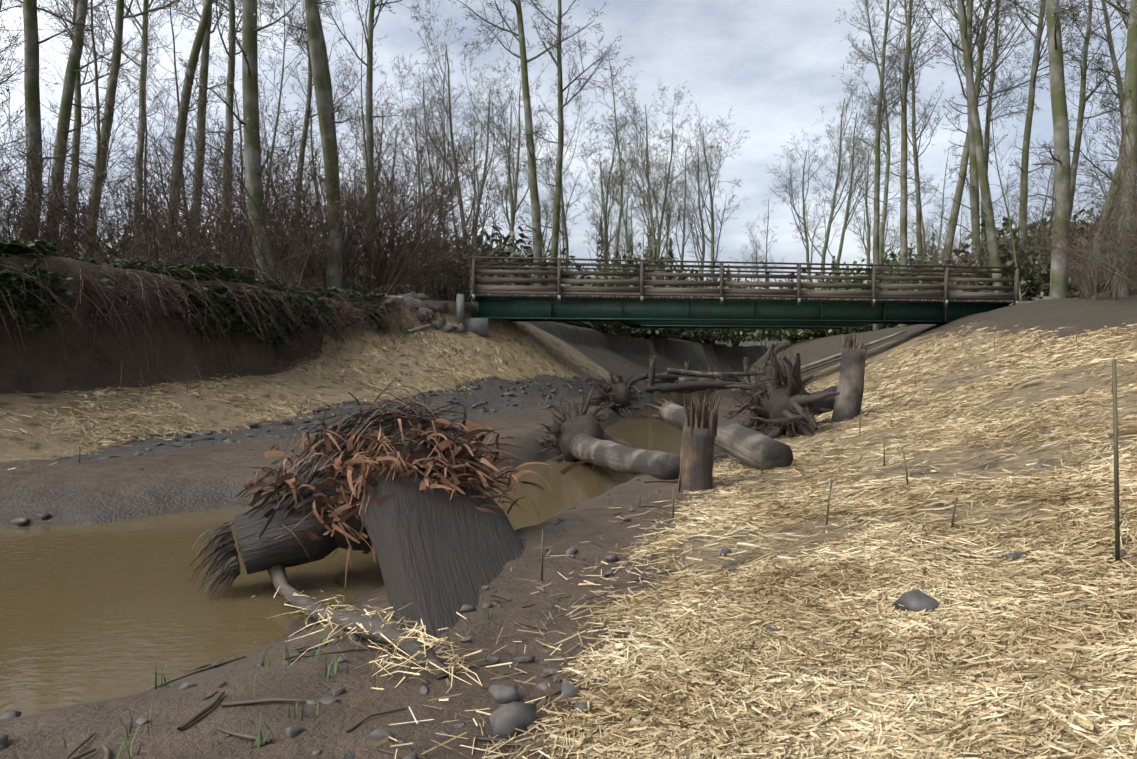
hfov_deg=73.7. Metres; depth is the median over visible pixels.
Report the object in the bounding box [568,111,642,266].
cottonwood tree
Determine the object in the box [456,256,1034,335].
foot bridge
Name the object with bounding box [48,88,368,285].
brush shrub
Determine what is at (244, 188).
brush shrub
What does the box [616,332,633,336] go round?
evergreen shrub
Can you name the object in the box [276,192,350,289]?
brush shrub
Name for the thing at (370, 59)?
alder tree
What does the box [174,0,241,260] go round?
alder tree
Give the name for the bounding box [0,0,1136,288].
sky
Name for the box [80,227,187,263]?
evergreen shrub
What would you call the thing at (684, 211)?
cottonwood tree
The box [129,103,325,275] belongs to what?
brush shrub
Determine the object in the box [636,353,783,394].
log jam
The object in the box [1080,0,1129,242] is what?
alder tree
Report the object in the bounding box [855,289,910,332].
evergreen shrub
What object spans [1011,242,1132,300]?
evergreen shrub
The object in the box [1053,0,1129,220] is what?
alder tree
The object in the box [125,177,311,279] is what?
brush shrub
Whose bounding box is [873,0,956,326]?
alder tree
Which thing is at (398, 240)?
brush shrub
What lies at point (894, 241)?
cottonwood tree
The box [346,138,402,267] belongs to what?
tree sapling
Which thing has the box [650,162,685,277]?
alder tree
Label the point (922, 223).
alder tree
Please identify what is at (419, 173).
cottonwood tree
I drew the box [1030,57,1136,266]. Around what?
grey shrub
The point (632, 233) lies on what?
cottonwood tree
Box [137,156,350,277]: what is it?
brush shrub
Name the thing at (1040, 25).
alder tree
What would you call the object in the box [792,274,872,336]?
evergreen shrub
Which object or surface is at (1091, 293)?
grey shrub
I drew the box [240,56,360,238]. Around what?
cottonwood tree
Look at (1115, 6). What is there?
alder tree
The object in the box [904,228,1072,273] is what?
grey shrub
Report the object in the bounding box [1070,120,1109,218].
tree sapling
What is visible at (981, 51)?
alder tree
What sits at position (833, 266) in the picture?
conifer tree
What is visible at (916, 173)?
alder tree
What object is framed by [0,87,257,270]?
brush shrub
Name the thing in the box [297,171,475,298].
brush shrub
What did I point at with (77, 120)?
alder tree
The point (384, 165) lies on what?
tree sapling
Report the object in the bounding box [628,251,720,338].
evergreen shrub
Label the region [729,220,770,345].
cottonwood tree
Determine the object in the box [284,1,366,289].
alder tree
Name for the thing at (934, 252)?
conifer tree
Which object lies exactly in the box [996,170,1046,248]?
tree sapling
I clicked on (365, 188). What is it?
cottonwood tree
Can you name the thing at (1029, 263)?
evergreen shrub
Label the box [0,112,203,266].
brush shrub
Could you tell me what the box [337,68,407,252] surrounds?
cottonwood tree
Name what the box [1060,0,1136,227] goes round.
alder tree
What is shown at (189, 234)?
brush shrub
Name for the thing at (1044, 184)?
tree sapling
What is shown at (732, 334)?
evergreen shrub
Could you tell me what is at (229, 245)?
brush shrub
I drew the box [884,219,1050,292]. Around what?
brush shrub
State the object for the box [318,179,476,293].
brush shrub
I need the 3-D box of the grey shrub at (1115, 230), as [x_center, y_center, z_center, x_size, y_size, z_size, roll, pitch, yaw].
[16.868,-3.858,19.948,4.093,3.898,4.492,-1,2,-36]
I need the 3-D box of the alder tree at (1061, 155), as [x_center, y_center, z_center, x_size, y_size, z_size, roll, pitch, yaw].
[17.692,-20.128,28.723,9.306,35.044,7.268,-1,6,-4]
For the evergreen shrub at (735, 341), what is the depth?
112.20 m
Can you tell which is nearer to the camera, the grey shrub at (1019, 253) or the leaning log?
the leaning log
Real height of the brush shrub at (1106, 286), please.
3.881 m
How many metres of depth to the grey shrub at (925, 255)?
57.58 m
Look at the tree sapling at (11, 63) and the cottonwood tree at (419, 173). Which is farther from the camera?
the cottonwood tree at (419, 173)
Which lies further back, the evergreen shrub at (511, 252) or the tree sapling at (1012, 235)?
the evergreen shrub at (511, 252)
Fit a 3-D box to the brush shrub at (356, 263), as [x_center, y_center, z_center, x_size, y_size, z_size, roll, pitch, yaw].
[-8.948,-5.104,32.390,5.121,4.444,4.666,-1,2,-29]
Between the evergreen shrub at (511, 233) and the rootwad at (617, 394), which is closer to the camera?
the rootwad at (617, 394)
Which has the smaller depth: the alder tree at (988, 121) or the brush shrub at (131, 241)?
the brush shrub at (131, 241)
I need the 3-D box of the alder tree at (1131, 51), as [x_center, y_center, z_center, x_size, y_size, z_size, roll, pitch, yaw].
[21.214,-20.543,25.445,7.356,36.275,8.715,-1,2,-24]
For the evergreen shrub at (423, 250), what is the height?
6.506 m
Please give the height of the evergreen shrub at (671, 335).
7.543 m
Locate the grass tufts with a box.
[35,486,659,758]
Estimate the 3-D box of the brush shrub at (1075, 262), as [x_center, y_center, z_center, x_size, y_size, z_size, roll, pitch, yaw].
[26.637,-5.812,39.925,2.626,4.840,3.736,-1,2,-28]
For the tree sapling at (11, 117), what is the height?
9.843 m
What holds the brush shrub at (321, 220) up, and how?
on the ground at (76, 488)
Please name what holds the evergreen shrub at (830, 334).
on the ground at (76, 488)
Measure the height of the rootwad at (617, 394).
2.101 m
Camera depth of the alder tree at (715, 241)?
138.29 m
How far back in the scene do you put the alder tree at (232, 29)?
39.76 m
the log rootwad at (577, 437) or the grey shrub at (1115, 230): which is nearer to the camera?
the log rootwad at (577, 437)
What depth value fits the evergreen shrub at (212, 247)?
49.80 m
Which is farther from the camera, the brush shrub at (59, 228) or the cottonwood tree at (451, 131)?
the cottonwood tree at (451, 131)
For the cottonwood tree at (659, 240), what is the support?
on the ground at (76, 488)
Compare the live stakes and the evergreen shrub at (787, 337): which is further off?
the evergreen shrub at (787, 337)
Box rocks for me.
[0,289,1134,758]
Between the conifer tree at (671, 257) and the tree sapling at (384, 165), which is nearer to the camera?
the tree sapling at (384, 165)
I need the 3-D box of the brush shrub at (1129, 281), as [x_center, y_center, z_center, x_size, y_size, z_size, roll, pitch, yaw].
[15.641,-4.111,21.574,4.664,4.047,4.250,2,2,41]
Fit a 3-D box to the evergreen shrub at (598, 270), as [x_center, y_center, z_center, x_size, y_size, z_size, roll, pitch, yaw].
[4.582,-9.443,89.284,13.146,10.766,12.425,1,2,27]
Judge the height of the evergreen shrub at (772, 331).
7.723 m
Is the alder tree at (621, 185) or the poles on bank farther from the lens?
the alder tree at (621, 185)
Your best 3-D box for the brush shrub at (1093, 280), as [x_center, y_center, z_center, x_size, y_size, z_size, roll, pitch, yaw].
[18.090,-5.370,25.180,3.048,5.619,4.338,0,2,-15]
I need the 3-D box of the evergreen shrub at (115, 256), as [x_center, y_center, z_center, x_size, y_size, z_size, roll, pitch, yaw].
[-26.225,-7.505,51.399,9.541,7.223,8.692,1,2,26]
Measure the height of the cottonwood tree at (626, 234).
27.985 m
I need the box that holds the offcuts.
[386,295,431,333]
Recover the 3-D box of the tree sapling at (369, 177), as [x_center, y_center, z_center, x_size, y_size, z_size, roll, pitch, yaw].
[-7.931,-7.828,28.280,2.755,10.462,3.771,-1,2,-29]
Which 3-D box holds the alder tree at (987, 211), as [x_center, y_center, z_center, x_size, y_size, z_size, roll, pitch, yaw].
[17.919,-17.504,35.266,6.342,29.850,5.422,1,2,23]
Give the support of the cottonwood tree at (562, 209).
on the ground at (76, 488)
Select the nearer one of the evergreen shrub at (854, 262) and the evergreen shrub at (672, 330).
the evergreen shrub at (672, 330)
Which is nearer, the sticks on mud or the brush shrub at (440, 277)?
the sticks on mud
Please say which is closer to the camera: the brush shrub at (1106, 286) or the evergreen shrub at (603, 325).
the brush shrub at (1106, 286)
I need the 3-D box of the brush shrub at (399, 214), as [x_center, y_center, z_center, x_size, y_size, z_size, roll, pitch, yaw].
[-7.697,-7.213,29.391,6.802,8.811,4.780,2,2,41]
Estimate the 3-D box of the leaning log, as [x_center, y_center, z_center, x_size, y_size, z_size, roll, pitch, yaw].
[2.008,0.739,10.963,0.466,0.758,3.797,-1,2,-16]
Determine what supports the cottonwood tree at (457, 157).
on the ground at (76, 488)
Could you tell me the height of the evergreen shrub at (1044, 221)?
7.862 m
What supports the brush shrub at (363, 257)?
on the ground at (76, 488)
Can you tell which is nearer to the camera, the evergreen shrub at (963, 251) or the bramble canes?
the bramble canes
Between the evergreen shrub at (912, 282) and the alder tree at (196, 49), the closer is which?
the alder tree at (196, 49)
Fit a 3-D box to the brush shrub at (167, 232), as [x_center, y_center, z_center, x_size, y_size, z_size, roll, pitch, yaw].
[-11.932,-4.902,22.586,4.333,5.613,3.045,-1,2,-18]
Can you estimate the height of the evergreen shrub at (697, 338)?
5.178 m
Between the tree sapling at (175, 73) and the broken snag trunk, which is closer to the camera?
the broken snag trunk
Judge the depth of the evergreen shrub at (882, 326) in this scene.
59.35 m
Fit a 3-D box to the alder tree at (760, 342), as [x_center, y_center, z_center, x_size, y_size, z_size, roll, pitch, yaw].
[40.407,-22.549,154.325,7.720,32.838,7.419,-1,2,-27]
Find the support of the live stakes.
on the ground at (76, 488)
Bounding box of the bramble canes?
[0,229,467,376]
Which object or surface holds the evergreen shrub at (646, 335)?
on the ground at (76, 488)
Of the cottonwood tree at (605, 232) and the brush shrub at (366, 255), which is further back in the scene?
the cottonwood tree at (605, 232)
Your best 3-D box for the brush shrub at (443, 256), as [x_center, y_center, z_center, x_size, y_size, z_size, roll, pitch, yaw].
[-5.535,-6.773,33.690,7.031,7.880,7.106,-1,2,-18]
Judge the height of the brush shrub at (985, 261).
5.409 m
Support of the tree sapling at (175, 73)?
on the ground at (76, 488)
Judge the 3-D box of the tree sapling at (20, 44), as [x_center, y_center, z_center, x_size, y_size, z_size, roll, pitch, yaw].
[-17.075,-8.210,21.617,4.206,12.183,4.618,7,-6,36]
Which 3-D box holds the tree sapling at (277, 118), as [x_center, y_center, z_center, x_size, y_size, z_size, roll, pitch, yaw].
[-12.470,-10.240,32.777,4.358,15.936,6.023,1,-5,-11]
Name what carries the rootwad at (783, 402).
on the ground at (76, 488)
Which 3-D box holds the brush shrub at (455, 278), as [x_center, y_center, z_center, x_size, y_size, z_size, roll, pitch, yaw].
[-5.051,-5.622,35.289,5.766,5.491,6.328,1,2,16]
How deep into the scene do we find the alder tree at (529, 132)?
42.77 m
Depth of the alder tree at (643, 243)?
184.60 m
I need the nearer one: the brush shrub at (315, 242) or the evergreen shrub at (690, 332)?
the brush shrub at (315, 242)
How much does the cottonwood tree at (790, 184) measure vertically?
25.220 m
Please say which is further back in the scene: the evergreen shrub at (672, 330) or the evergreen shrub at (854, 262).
the evergreen shrub at (854, 262)
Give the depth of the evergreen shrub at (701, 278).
121.26 m
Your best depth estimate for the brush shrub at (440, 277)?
36.25 m
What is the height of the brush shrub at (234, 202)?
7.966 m
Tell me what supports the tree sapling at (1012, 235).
on the ground at (76, 488)
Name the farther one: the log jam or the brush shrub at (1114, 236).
the log jam
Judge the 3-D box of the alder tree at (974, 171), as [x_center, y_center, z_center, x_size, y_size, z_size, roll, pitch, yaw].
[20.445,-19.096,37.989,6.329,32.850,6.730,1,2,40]
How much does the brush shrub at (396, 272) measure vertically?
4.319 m
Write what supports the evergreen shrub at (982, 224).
on the ground at (76, 488)
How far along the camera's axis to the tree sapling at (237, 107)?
27.94 m
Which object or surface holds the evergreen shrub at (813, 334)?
on the ground at (76, 488)
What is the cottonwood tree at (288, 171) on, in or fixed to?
on the ground at (76, 488)
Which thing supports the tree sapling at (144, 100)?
on the ground at (76, 488)
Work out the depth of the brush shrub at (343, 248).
26.43 m
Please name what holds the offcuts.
on the ground at (76, 488)
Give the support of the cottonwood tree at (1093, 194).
on the ground at (76, 488)
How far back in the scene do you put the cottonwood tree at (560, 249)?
174.26 m
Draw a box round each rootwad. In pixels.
[533,364,679,479]
[562,371,654,417]
[717,333,867,439]
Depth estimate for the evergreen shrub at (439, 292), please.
36.59 m
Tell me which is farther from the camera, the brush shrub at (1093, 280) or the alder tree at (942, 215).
the alder tree at (942, 215)
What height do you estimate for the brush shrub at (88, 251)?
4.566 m
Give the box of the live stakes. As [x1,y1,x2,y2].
[79,328,1119,580]
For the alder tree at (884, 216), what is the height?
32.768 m
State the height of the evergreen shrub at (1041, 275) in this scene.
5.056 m
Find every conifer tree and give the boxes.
[593,223,603,276]
[612,234,621,270]
[644,228,652,271]
[668,238,676,279]
[725,264,731,343]
[829,256,835,282]
[927,233,936,268]
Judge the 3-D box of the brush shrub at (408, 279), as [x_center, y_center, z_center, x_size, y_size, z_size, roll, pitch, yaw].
[-8.174,-6.036,31.381,8.940,6.644,8.176,1,2,16]
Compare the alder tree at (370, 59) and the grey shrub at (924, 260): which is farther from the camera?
the grey shrub at (924, 260)
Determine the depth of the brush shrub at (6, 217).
22.63 m
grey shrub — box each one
[897,252,959,291]
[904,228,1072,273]
[908,235,960,276]
[910,238,970,290]
[967,178,1051,292]
[1019,205,1136,297]
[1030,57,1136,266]
[1030,214,1132,297]
[1051,178,1135,256]
[1058,70,1136,272]
[1067,258,1135,295]
[1078,165,1136,299]
[1078,216,1136,294]
[1087,195,1136,250]
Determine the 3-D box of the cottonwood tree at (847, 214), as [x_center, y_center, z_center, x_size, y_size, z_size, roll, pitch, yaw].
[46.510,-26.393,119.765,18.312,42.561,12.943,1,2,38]
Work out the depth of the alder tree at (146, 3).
43.13 m
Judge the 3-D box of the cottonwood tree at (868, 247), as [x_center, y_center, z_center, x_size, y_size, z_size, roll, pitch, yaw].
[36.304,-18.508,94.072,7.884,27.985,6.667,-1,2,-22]
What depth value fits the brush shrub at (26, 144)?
18.72 m
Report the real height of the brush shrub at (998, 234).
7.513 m
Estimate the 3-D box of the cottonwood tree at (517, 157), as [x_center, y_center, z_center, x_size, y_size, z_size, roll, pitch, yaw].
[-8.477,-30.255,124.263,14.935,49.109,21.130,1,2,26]
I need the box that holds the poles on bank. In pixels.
[731,330,905,392]
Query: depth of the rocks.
3.73 m
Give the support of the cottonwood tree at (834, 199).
on the ground at (76, 488)
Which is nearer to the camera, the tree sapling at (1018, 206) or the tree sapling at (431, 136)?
the tree sapling at (431, 136)
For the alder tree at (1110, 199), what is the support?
on the ground at (76, 488)
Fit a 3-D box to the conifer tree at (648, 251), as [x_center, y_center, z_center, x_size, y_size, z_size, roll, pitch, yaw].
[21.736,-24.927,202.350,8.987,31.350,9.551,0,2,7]
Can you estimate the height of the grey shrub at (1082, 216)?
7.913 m
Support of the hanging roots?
on the ground at (76, 488)
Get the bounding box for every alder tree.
[0,0,23,206]
[7,0,104,240]
[12,0,110,243]
[38,0,161,255]
[58,0,166,260]
[70,0,219,255]
[143,0,322,267]
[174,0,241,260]
[186,0,281,266]
[193,0,316,279]
[235,0,386,282]
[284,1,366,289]
[293,0,359,288]
[300,0,429,290]
[451,0,608,284]
[521,0,631,285]
[585,157,619,271]
[590,40,656,286]
[635,217,651,263]
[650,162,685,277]
[700,203,725,278]
[750,198,786,344]
[834,0,920,290]
[837,0,930,330]
[873,0,954,268]
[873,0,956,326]
[893,0,1017,292]
[894,130,947,268]
[921,140,965,262]
[928,0,1075,289]
[929,0,1035,244]
[936,0,1041,246]
[939,0,1041,284]
[954,199,971,255]
[986,0,1117,300]
[1025,0,1098,298]
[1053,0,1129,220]
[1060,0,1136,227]
[1068,0,1136,296]
[1070,1,1130,297]
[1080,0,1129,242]
[1104,0,1136,189]
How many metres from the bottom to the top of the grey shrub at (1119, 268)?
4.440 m
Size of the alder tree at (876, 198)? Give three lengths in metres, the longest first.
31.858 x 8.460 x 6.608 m
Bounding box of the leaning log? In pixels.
[647,398,792,471]
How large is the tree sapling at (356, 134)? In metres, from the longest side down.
10.958 x 4.153 x 3.783 m
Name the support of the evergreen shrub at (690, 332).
on the ground at (76, 488)
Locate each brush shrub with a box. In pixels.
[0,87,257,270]
[0,100,69,239]
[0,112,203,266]
[0,123,211,268]
[0,130,102,256]
[0,139,104,256]
[0,151,127,263]
[0,171,115,257]
[0,174,88,256]
[0,181,106,259]
[0,206,25,240]
[19,122,174,262]
[46,138,266,268]
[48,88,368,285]
[48,169,242,266]
[79,118,247,268]
[112,179,302,278]
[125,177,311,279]
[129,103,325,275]
[130,59,351,277]
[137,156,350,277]
[152,106,433,293]
[159,100,321,278]
[186,154,350,286]
[197,208,281,279]
[213,159,442,291]
[215,170,441,295]
[221,122,479,287]
[230,187,375,290]
[234,165,376,287]
[235,152,483,297]
[254,89,441,287]
[266,139,405,286]
[275,84,463,291]
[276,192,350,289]
[282,104,550,299]
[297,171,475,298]
[304,118,476,295]
[306,218,420,290]
[311,188,412,288]
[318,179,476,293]
[345,196,431,295]
[363,232,428,293]
[370,122,512,299]
[401,189,510,301]
[401,225,466,300]
[415,187,528,301]
[876,218,1027,290]
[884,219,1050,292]
[920,240,1016,283]
[930,201,1042,264]
[1000,185,1136,299]
[1011,167,1136,298]
[1029,135,1135,299]
[1041,225,1106,296]
[1085,200,1136,271]
[1093,257,1136,294]
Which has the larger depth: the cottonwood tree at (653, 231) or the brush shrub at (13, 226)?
the cottonwood tree at (653, 231)
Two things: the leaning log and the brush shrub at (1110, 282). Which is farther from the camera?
the brush shrub at (1110, 282)
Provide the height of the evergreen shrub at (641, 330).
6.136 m
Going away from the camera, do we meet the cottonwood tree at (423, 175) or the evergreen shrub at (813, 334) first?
the evergreen shrub at (813, 334)
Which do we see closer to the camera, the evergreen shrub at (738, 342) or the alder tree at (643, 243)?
the evergreen shrub at (738, 342)
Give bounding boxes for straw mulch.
[0,269,1136,758]
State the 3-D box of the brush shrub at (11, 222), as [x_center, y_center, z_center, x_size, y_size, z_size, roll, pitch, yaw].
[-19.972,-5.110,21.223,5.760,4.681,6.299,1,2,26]
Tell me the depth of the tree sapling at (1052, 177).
46.07 m
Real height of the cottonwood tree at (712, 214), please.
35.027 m
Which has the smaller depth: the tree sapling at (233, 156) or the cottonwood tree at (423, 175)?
the tree sapling at (233, 156)
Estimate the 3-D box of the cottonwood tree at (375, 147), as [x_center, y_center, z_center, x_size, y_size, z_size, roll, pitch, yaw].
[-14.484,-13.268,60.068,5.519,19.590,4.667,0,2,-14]
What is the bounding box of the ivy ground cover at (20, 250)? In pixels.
[0,238,409,347]
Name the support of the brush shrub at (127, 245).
on the ground at (76, 488)
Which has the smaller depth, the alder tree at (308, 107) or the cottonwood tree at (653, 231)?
the alder tree at (308, 107)
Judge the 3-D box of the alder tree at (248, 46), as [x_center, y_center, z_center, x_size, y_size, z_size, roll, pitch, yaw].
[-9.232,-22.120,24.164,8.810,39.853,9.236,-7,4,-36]
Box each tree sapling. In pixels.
[0,0,84,190]
[0,2,56,185]
[0,4,33,107]
[1,0,186,257]
[81,0,196,264]
[95,0,240,255]
[189,29,290,272]
[214,97,283,247]
[238,0,330,214]
[319,106,385,289]
[322,21,396,292]
[339,98,452,291]
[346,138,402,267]
[394,56,498,299]
[415,95,479,263]
[444,109,509,255]
[961,96,1041,300]
[984,110,1073,247]
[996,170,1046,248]
[1009,130,1081,229]
[1037,155,1084,242]
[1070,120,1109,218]
[1075,86,1132,261]
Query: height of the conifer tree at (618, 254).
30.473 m
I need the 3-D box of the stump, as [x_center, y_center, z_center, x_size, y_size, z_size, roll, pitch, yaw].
[-1.486,1.045,5.710,3.418,1.965,4.890,0,2,1]
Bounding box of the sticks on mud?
[4,294,716,758]
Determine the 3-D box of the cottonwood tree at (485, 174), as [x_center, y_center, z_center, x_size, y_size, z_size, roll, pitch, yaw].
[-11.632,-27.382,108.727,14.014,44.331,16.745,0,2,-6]
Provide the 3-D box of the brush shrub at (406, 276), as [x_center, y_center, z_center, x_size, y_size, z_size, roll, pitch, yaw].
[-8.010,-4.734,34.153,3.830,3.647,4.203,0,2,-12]
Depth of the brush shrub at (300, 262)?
26.14 m
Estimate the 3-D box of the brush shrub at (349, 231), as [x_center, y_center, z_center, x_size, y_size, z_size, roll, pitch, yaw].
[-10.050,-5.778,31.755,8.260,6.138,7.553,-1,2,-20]
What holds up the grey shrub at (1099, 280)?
on the ground at (76, 488)
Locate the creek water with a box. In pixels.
[0,370,743,716]
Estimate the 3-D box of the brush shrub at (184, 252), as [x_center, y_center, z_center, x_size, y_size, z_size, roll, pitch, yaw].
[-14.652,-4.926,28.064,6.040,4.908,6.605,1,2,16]
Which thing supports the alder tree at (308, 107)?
on the ground at (76, 488)
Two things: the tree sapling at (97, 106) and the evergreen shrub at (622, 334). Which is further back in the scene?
the evergreen shrub at (622, 334)
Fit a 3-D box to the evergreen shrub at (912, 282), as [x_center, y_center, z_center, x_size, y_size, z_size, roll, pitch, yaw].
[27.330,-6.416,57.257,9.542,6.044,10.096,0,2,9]
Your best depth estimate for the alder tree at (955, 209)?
46.45 m
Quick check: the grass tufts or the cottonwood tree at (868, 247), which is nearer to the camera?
the grass tufts
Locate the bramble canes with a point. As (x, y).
(346, 303)
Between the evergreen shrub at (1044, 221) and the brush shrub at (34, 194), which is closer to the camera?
the brush shrub at (34, 194)
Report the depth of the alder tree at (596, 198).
122.57 m
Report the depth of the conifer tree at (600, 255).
191.11 m
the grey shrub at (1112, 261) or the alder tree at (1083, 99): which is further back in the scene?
the alder tree at (1083, 99)
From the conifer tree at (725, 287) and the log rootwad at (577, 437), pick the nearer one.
the log rootwad at (577, 437)
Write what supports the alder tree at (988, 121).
on the ground at (76, 488)
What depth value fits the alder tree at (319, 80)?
26.07 m
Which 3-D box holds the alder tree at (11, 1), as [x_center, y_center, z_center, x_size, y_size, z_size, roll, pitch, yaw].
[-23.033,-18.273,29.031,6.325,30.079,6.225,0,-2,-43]
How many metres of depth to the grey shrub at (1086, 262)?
36.52 m
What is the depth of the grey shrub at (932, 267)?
41.98 m
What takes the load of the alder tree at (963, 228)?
on the ground at (76, 488)
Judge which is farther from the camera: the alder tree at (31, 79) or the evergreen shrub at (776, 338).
the evergreen shrub at (776, 338)
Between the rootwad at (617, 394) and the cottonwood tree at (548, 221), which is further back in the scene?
the cottonwood tree at (548, 221)
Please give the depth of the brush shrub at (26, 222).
23.65 m
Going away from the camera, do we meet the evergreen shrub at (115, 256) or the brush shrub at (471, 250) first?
the brush shrub at (471, 250)
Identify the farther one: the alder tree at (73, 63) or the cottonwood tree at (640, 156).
the cottonwood tree at (640, 156)
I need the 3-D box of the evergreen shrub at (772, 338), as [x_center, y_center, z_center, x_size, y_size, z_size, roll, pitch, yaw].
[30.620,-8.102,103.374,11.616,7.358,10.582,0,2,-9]
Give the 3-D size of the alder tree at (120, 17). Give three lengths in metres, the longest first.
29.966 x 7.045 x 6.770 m
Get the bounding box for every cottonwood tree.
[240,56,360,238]
[264,118,324,227]
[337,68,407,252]
[345,168,396,238]
[349,95,417,236]
[359,54,469,239]
[374,0,497,246]
[382,108,459,234]
[402,95,486,243]
[440,40,532,243]
[458,48,568,248]
[471,76,531,277]
[492,129,570,275]
[518,59,605,270]
[531,207,576,269]
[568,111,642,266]
[581,130,640,329]
[592,71,673,254]
[598,101,688,262]
[599,184,645,267]
[600,152,645,267]
[626,81,723,337]
[646,118,713,277]
[673,104,749,343]
[675,126,720,342]
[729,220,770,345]
[766,130,841,338]
[791,52,911,337]
[810,67,916,271]
[833,123,888,267]
[858,198,909,261]
[899,218,938,264]
[1075,159,1110,229]
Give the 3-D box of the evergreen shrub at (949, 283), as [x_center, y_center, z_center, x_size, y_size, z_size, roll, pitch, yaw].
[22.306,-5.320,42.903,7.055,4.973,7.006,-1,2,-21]
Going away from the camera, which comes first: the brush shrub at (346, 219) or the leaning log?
the leaning log
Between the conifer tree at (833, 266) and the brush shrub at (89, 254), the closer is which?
the brush shrub at (89, 254)
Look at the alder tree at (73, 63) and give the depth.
30.32 m
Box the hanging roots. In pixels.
[0,234,454,392]
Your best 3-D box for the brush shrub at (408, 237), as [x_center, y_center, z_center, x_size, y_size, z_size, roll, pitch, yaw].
[-5.929,-5.760,28.049,7.561,6.145,8.268,2,2,42]
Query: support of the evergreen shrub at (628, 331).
on the ground at (76, 488)
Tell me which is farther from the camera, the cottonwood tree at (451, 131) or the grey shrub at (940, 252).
the cottonwood tree at (451, 131)
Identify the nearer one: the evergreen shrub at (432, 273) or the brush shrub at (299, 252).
the brush shrub at (299, 252)
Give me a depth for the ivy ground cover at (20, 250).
18.24 m
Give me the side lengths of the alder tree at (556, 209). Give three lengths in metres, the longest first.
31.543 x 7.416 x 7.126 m
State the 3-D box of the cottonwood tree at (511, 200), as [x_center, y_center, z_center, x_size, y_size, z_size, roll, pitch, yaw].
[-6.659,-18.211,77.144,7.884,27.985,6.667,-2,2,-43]
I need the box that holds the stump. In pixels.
[185,377,594,703]
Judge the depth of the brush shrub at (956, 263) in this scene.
43.80 m
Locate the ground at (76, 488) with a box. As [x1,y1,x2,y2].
[0,256,1136,758]
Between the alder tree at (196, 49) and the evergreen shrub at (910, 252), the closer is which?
the alder tree at (196, 49)
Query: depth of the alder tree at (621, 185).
69.35 m
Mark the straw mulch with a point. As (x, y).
(982, 651)
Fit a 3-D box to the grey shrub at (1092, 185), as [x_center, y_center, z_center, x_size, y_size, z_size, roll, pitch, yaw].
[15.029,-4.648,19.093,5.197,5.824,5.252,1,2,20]
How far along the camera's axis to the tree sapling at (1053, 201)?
47.14 m
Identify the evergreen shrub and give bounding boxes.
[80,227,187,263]
[114,219,214,266]
[162,215,294,282]
[376,242,498,300]
[385,238,486,287]
[419,235,514,301]
[422,209,545,300]
[477,216,588,324]
[562,266,633,333]
[570,270,657,333]
[575,252,617,284]
[578,271,658,334]
[594,242,695,337]
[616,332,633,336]
[627,328,705,338]
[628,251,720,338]
[642,331,668,337]
[666,329,698,337]
[673,329,725,341]
[676,329,741,343]
[690,277,740,341]
[694,265,768,345]
[699,286,762,348]
[745,329,833,342]
[750,266,872,339]
[754,329,806,340]
[756,330,806,340]
[786,328,846,338]
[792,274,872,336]
[799,328,858,337]
[825,259,866,282]
[838,252,923,329]
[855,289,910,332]
[856,240,934,280]
[869,256,940,325]
[908,243,1029,295]
[910,247,968,324]
[951,212,1097,279]
[954,222,1083,301]
[981,238,1072,295]
[984,207,1116,259]
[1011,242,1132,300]
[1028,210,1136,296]
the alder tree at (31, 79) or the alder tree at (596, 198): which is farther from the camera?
the alder tree at (596, 198)
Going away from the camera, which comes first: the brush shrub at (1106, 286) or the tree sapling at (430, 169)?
the brush shrub at (1106, 286)
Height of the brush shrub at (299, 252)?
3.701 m
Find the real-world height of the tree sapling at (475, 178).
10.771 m
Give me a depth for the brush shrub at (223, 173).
25.97 m
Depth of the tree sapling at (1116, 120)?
40.93 m
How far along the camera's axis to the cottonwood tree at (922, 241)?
143.68 m
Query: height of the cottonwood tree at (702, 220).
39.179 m
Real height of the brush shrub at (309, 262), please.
7.115 m

